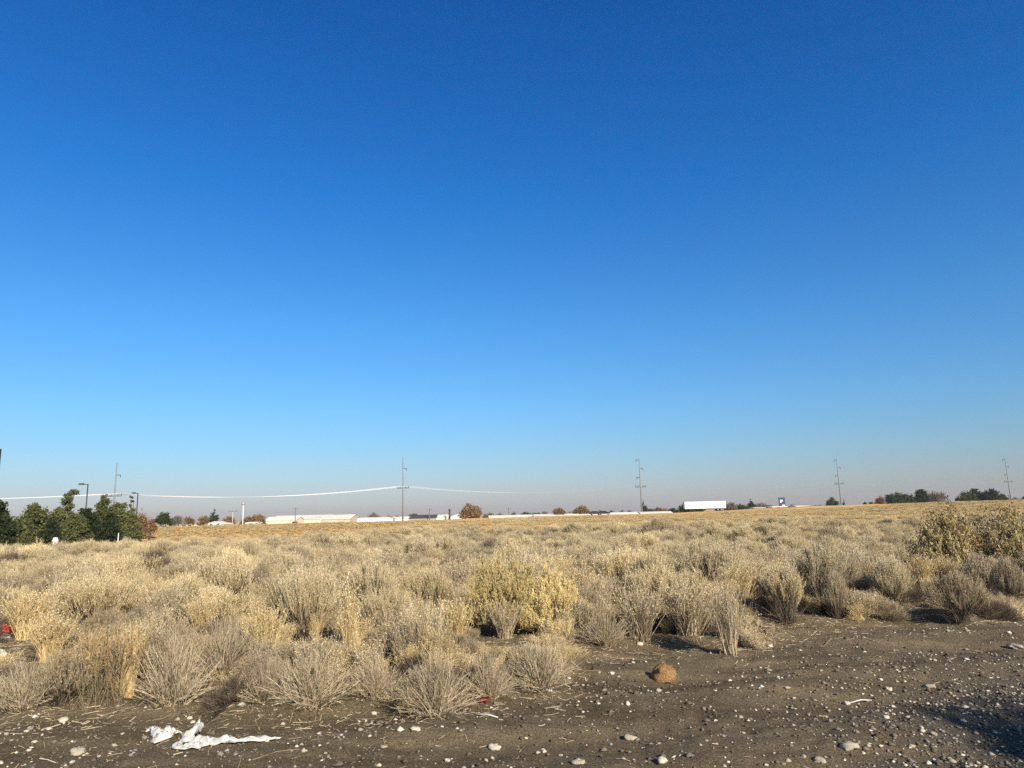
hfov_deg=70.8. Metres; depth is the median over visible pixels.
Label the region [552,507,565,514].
broadleaf tree
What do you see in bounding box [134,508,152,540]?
broadleaf tree
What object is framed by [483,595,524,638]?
spiky shrub
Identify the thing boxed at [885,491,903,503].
evergreen tree
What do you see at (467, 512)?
broadleaf tree
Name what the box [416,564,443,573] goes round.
grass clump
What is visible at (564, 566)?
grass clump
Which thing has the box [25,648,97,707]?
rabbitbrush
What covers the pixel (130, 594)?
grass clump
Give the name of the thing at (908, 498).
evergreen tree
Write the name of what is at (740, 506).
broadleaf tree
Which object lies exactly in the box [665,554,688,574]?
spiky shrub
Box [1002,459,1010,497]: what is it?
power pole
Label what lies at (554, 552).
spiky shrub
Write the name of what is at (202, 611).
grass clump
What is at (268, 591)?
rabbitbrush
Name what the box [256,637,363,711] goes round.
spiky shrub
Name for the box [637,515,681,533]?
rabbitbrush
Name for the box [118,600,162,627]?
rabbitbrush
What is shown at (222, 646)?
spiky shrub
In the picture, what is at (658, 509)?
broadleaf tree
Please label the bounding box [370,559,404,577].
grass clump
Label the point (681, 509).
broadleaf tree
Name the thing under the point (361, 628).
grass clump
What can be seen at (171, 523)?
broadleaf tree
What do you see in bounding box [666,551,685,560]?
rabbitbrush
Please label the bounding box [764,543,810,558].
spiky shrub
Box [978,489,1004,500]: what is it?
evergreen tree
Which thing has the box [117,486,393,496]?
power line
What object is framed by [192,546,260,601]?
rabbitbrush
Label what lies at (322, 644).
spiky shrub
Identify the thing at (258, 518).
broadleaf tree
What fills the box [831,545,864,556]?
rabbitbrush
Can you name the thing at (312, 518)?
warehouse
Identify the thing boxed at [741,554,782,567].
spiky shrub
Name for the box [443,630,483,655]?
rabbitbrush
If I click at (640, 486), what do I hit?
power pole
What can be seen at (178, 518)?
bare tree
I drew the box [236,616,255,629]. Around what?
rabbitbrush
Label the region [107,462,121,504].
power pole
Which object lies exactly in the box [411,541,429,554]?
dead bush
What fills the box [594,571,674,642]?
spiky shrub
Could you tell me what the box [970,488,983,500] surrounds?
evergreen tree
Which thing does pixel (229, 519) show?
broadleaf tree
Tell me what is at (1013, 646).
stone
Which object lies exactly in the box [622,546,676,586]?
rabbitbrush
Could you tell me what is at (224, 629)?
spiky shrub
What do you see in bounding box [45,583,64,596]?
rabbitbrush
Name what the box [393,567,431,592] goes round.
rabbitbrush
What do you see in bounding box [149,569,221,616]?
rabbitbrush
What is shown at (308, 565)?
spiky shrub
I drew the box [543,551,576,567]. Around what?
grass clump
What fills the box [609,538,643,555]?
spiky shrub
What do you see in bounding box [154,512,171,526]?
evergreen tree
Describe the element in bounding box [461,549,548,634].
rabbitbrush
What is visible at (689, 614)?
spiky shrub
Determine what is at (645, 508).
conifer tree
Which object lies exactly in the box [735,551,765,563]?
spiky shrub
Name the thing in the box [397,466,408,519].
power pole
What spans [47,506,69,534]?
pine tree
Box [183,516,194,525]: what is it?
bare tree
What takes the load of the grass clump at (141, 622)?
on the ground
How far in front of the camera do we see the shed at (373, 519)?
344.24 m
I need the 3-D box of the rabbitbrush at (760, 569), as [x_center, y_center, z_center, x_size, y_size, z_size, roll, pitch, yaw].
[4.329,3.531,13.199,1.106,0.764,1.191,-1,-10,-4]
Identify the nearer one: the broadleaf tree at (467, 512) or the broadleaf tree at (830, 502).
the broadleaf tree at (467, 512)
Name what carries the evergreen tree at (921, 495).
on the ground
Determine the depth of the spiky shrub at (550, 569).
14.12 m
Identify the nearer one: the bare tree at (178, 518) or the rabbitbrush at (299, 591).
the rabbitbrush at (299, 591)
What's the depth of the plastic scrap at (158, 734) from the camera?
5.68 m
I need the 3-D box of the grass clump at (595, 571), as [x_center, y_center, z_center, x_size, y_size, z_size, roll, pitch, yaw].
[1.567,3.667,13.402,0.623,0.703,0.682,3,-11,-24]
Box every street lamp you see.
[78,483,88,508]
[132,492,137,526]
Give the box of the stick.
[474,714,497,717]
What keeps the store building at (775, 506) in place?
on the ground
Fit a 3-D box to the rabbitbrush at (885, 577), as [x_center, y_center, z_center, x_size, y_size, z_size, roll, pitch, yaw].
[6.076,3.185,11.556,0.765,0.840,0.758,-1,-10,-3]
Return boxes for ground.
[0,503,1023,767]
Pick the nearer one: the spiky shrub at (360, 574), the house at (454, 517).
the spiky shrub at (360, 574)
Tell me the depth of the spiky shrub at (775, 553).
16.93 m
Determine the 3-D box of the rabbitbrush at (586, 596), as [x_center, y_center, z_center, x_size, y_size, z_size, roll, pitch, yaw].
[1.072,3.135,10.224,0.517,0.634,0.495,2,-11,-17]
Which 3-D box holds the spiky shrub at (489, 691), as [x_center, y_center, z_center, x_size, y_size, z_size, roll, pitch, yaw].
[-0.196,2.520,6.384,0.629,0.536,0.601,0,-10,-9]
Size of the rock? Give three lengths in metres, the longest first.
0.267 x 0.219 x 0.203 m
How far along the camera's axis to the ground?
5.99 m
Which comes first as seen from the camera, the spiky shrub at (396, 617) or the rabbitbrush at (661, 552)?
the spiky shrub at (396, 617)
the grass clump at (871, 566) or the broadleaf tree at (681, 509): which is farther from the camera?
the broadleaf tree at (681, 509)
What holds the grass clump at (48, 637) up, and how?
on the ground
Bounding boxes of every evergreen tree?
[0,499,23,545]
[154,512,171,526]
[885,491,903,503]
[901,492,919,502]
[913,489,930,502]
[955,490,978,500]
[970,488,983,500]
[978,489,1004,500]
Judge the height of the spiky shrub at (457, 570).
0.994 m
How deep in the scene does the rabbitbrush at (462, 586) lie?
11.84 m
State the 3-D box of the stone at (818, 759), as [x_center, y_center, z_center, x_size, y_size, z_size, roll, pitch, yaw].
[2.020,2.469,4.723,0.085,0.044,0.081,-4,-13,36]
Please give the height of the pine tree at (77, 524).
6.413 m
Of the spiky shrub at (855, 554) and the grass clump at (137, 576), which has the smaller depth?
the grass clump at (137, 576)
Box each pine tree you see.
[10,502,51,546]
[31,518,63,544]
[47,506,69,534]
[59,513,94,544]
[60,489,80,521]
[77,507,101,540]
[93,494,112,538]
[94,512,128,542]
[108,501,142,541]
[119,511,144,541]
[128,495,135,511]
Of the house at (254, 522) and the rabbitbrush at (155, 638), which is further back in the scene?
the house at (254, 522)
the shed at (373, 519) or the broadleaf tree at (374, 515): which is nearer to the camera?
the shed at (373, 519)
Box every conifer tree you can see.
[208,509,218,522]
[640,502,647,511]
[747,499,755,507]
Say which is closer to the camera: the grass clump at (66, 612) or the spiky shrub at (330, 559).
the grass clump at (66, 612)
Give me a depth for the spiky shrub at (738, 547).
16.74 m
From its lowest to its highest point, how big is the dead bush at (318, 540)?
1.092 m
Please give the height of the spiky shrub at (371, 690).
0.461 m
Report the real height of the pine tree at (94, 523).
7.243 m
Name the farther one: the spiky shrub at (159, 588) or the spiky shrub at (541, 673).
the spiky shrub at (159, 588)
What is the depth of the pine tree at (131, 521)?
111.93 m
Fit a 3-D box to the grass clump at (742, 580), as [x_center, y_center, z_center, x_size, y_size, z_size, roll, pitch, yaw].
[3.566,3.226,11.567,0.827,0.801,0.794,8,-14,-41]
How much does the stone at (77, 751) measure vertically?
0.073 m
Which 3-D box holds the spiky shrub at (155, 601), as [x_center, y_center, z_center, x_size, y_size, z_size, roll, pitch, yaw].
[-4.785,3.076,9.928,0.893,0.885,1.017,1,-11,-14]
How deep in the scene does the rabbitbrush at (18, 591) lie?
13.39 m
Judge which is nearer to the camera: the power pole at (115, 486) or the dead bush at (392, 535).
the dead bush at (392, 535)
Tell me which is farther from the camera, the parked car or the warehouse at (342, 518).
the warehouse at (342, 518)
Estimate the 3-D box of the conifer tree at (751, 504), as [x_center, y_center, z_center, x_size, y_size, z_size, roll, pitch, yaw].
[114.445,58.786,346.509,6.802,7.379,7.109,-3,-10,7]
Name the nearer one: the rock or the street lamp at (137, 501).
the rock
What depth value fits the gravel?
5.76 m
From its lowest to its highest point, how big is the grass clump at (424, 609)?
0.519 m
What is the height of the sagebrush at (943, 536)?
1.904 m
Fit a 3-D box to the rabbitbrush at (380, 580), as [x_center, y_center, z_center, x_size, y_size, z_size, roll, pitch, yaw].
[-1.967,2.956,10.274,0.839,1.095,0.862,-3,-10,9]
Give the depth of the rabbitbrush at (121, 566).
14.21 m
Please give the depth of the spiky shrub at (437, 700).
6.02 m
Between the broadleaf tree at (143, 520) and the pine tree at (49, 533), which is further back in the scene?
the broadleaf tree at (143, 520)
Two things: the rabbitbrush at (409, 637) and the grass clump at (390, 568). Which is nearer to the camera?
the rabbitbrush at (409, 637)
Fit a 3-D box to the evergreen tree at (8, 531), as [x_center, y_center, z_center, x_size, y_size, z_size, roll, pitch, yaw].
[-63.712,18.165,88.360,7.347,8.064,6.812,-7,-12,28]
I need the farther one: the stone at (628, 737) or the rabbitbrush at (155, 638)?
the rabbitbrush at (155, 638)
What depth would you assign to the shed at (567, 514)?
350.11 m
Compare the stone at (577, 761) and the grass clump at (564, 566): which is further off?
the grass clump at (564, 566)
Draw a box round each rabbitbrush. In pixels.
[0,577,39,601]
[8,585,35,602]
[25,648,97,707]
[42,559,145,631]
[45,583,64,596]
[82,606,125,632]
[87,552,155,586]
[91,623,197,682]
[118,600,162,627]
[133,572,154,598]
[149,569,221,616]
[177,582,271,626]
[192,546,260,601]
[216,544,252,572]
[219,627,251,647]
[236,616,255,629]
[248,560,323,610]
[267,542,344,640]
[286,566,330,582]
[348,554,398,608]
[353,571,425,631]
[388,613,440,666]
[392,568,410,581]
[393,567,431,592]
[405,564,457,614]
[435,607,460,630]
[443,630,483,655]
[453,581,472,591]
[460,587,494,611]
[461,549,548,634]
[509,553,549,569]
[510,559,583,634]
[555,571,569,585]
[577,582,606,612]
[591,532,655,581]
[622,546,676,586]
[622,560,689,611]
[631,543,675,562]
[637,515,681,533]
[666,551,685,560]
[673,563,712,591]
[675,536,738,587]
[727,556,771,579]
[755,558,813,624]
[789,538,857,610]
[807,551,866,581]
[813,523,856,542]
[821,567,849,618]
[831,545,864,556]
[866,556,919,608]
[919,568,993,622]
[954,550,1004,590]
[988,553,1023,600]
[1012,547,1023,571]
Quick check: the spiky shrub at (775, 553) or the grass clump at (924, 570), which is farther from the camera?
the spiky shrub at (775, 553)
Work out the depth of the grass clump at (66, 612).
11.19 m
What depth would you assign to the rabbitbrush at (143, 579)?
13.22 m
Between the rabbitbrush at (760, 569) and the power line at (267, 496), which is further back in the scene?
the power line at (267, 496)
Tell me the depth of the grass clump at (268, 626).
7.98 m
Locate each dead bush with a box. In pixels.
[0,546,33,563]
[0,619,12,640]
[133,545,177,574]
[233,568,277,594]
[314,534,336,544]
[380,530,402,540]
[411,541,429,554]
[477,535,498,549]
[894,582,928,602]
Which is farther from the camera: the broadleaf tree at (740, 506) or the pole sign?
the broadleaf tree at (740, 506)
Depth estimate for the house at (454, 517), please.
346.22 m
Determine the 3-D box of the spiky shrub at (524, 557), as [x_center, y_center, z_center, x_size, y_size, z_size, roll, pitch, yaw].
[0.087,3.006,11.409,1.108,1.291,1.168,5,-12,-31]
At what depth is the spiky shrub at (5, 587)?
11.17 m
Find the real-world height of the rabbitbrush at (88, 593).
1.119 m
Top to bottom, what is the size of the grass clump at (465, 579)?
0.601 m
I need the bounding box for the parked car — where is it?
[589,511,601,514]
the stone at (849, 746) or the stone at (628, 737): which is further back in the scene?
the stone at (628, 737)
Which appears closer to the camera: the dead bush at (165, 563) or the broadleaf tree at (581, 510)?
the dead bush at (165, 563)
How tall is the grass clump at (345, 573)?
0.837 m
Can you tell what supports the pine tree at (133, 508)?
on the ground
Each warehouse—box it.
[276,514,332,522]
[320,514,358,522]
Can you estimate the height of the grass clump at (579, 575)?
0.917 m
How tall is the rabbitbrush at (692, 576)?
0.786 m
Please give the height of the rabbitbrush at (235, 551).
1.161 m
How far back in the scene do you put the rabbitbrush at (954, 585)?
10.13 m
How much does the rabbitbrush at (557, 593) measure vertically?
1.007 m
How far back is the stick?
5.88 m
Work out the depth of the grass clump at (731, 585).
11.00 m
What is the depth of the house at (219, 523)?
232.18 m
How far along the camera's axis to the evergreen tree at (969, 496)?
361.90 m
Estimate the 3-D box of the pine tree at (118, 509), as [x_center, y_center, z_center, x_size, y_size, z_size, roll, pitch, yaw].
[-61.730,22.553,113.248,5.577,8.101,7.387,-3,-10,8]
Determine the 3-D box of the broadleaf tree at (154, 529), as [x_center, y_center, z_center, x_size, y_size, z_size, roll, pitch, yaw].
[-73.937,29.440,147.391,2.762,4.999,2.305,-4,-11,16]
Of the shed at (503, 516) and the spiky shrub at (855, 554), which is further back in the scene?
the shed at (503, 516)
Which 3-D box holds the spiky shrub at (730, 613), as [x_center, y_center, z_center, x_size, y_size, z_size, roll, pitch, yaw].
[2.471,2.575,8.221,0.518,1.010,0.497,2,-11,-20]
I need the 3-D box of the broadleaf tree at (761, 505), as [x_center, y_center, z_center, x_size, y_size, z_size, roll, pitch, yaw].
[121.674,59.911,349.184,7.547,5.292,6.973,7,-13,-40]
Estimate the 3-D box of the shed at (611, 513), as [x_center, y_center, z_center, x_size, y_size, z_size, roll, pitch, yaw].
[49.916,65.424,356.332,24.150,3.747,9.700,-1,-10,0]
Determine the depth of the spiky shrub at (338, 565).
17.09 m
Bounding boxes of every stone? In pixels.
[57,717,68,722]
[69,746,86,755]
[410,726,420,730]
[488,743,500,750]
[570,758,584,764]
[624,734,636,739]
[657,756,667,763]
[813,756,825,763]
[839,741,859,750]
[923,684,935,687]
[1006,643,1023,648]
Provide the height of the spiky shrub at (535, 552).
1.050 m
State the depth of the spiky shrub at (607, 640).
8.63 m
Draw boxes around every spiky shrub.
[0,567,24,582]
[0,575,13,598]
[0,655,57,712]
[42,559,79,590]
[43,554,120,602]
[121,622,222,708]
[128,577,198,622]
[144,580,177,599]
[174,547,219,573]
[177,607,263,680]
[205,623,243,635]
[229,650,296,704]
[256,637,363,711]
[268,558,290,573]
[283,553,325,573]
[284,628,345,677]
[315,545,353,567]
[317,554,359,572]
[338,562,399,613]
[339,651,407,700]
[356,549,384,565]
[364,547,413,570]
[368,617,402,664]
[369,601,420,632]
[379,637,486,721]
[426,552,481,587]
[437,540,475,566]
[460,640,522,700]
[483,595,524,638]
[484,536,553,578]
[496,636,580,693]
[516,544,551,561]
[534,540,572,563]
[534,562,561,576]
[573,539,615,572]
[573,607,640,647]
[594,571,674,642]
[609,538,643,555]
[647,577,723,637]
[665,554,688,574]
[675,547,704,563]
[706,572,748,655]
[717,534,755,557]
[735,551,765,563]
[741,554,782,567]
[752,542,794,559]
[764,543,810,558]
[800,539,847,558]
[840,541,876,560]
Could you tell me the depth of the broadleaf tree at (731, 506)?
343.04 m
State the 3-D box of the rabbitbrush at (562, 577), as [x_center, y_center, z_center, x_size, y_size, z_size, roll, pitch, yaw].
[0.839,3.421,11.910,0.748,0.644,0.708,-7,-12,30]
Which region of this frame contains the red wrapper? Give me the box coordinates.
[0,622,15,633]
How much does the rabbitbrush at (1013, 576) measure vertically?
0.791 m
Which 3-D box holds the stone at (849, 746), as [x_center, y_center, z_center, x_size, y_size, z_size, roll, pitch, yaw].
[2.320,2.491,4.955,0.139,0.064,0.132,-12,-18,25]
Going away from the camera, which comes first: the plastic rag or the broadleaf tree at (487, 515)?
the plastic rag
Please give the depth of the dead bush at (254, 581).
15.11 m
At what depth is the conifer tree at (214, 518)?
235.95 m
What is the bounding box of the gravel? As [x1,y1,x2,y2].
[0,607,1023,767]
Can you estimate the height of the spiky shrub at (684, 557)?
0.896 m
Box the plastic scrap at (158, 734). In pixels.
[146,725,181,743]
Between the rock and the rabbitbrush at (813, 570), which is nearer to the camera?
the rock
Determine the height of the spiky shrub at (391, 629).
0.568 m
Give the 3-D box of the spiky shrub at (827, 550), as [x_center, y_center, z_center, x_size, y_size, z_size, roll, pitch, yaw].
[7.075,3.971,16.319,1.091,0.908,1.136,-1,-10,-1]
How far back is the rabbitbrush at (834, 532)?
23.47 m
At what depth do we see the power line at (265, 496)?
322.94 m
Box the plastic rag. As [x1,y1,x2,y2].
[171,719,280,749]
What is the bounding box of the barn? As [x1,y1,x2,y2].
[409,514,437,519]
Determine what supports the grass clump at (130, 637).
on the ground
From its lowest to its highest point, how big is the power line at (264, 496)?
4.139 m
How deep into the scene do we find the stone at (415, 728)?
5.53 m
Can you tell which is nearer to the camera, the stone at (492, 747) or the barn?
the stone at (492, 747)
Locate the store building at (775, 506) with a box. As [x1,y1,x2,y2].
[766,506,787,507]
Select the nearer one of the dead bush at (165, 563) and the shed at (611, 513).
the dead bush at (165, 563)
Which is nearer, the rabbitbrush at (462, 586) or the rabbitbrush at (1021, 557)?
the rabbitbrush at (462, 586)
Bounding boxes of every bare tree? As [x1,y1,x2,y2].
[173,514,184,525]
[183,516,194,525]
[873,495,884,503]
[929,490,948,501]
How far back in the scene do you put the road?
280.08 m
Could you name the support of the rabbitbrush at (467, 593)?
on the ground
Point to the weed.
(107, 649)
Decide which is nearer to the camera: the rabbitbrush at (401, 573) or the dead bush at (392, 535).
the rabbitbrush at (401, 573)
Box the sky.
[0,0,1023,523]
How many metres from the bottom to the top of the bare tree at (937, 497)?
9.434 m
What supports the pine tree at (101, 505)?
on the ground
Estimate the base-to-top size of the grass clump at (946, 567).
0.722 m
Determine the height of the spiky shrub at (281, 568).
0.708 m
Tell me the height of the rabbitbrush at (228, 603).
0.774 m
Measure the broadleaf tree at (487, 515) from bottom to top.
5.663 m
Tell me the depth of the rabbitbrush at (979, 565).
13.06 m
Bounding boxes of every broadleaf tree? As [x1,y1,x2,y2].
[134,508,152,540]
[146,516,158,539]
[168,518,175,526]
[197,515,209,525]
[222,516,235,523]
[240,516,251,523]
[251,513,266,523]
[369,512,379,516]
[457,502,482,518]
[482,512,493,517]
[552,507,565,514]
[572,505,590,513]
[651,507,664,511]
[675,501,705,512]
[724,501,737,509]
[737,503,749,509]
[756,502,766,506]
[825,497,839,505]
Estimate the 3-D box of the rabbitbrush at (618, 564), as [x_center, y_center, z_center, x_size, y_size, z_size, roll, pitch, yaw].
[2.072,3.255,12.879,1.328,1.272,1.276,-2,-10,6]
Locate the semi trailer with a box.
[683,501,725,511]
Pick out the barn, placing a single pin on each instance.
(420, 517)
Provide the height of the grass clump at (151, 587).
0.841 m
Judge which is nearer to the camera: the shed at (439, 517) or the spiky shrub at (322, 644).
the spiky shrub at (322, 644)
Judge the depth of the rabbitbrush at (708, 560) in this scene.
12.38 m
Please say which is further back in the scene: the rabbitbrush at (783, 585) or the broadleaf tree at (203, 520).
the broadleaf tree at (203, 520)
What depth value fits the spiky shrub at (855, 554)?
15.32 m
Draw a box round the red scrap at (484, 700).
[478,696,490,702]
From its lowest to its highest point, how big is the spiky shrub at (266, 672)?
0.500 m
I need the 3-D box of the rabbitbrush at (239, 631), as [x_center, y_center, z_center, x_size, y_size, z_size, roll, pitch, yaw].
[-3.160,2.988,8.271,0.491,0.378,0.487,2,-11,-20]
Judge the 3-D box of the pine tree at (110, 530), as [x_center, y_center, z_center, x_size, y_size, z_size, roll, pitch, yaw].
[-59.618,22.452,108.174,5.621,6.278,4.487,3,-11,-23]
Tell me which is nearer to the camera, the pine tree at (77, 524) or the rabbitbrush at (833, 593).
the rabbitbrush at (833, 593)
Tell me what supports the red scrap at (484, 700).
on the ground
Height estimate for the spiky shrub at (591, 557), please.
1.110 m
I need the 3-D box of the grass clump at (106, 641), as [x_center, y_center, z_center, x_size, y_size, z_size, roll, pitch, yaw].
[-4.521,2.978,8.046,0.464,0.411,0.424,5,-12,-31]
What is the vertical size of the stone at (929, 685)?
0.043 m
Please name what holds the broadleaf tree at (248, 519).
on the ground
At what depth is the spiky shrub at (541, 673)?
6.69 m
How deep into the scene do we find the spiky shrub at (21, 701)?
6.40 m
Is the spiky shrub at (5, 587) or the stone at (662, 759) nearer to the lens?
the stone at (662, 759)
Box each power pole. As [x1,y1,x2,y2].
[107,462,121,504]
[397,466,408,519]
[635,460,645,511]
[835,459,841,504]
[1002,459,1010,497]
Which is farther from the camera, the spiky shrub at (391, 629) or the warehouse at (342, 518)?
the warehouse at (342, 518)
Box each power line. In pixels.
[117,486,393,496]
[122,486,396,496]
[131,486,401,496]
[135,486,403,496]
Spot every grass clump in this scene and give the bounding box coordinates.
[0,585,62,640]
[9,606,87,662]
[53,601,74,626]
[85,632,117,649]
[106,578,147,611]
[112,615,153,697]
[116,563,154,587]
[127,615,163,629]
[137,572,173,603]
[179,589,220,631]
[234,600,290,647]
[325,614,380,640]
[332,559,371,582]
[334,573,360,650]
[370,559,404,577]
[412,595,432,617]
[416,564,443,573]
[436,591,475,643]
[455,574,477,587]
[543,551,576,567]
[555,560,574,572]
[563,557,608,594]
[585,564,608,577]
[692,579,732,615]
[703,578,745,610]
[710,561,763,595]
[864,559,889,575]
[900,547,939,584]
[924,553,968,578]
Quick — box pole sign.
[778,497,784,505]
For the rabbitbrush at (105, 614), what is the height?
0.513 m
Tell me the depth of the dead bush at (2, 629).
9.79 m
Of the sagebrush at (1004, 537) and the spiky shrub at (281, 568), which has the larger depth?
the spiky shrub at (281, 568)
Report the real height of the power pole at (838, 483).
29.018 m
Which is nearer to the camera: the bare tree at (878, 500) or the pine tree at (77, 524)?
the pine tree at (77, 524)
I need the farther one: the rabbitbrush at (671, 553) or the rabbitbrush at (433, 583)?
the rabbitbrush at (671, 553)
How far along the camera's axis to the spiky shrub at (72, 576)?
11.78 m
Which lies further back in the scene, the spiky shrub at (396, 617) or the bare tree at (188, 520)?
the bare tree at (188, 520)
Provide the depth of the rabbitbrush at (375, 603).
8.95 m
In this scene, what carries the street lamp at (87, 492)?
on the ground
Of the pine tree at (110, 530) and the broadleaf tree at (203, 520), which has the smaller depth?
the pine tree at (110, 530)
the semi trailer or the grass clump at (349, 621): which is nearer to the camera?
the grass clump at (349, 621)
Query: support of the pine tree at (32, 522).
on the ground
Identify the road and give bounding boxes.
[537,505,836,516]
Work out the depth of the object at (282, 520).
308.23 m
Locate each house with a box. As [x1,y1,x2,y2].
[205,521,233,524]
[246,522,262,523]
[451,514,460,518]
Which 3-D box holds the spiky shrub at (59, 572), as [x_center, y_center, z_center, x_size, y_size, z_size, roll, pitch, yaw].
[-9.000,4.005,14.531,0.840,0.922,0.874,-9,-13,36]
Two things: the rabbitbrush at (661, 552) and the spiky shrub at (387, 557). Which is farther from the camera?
the spiky shrub at (387, 557)
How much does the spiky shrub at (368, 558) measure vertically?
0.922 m
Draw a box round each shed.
[357,516,409,521]
[436,514,448,519]
[488,514,532,517]
[533,513,590,516]
[593,512,638,514]
[638,511,672,513]
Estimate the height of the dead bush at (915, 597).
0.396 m
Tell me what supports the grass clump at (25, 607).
on the ground
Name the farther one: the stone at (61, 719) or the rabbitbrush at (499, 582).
the rabbitbrush at (499, 582)
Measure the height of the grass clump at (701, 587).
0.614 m
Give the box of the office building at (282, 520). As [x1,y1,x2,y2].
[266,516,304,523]
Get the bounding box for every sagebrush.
[902,494,994,573]
[965,492,1023,572]
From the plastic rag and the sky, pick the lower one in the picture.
the plastic rag
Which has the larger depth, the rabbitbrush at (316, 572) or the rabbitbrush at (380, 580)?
the rabbitbrush at (316, 572)
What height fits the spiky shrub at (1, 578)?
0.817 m
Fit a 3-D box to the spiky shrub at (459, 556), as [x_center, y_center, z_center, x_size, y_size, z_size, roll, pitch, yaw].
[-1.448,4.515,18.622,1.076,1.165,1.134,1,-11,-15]
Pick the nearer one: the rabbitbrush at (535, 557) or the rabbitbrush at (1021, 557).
the rabbitbrush at (1021, 557)
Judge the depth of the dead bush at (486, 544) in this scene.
25.60 m
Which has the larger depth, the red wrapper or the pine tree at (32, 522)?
the pine tree at (32, 522)
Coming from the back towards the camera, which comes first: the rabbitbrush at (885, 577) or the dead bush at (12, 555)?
the dead bush at (12, 555)
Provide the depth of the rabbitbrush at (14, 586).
13.98 m
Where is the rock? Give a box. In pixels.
[651,663,676,682]
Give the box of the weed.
[49,604,153,713]
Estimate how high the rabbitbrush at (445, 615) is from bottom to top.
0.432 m

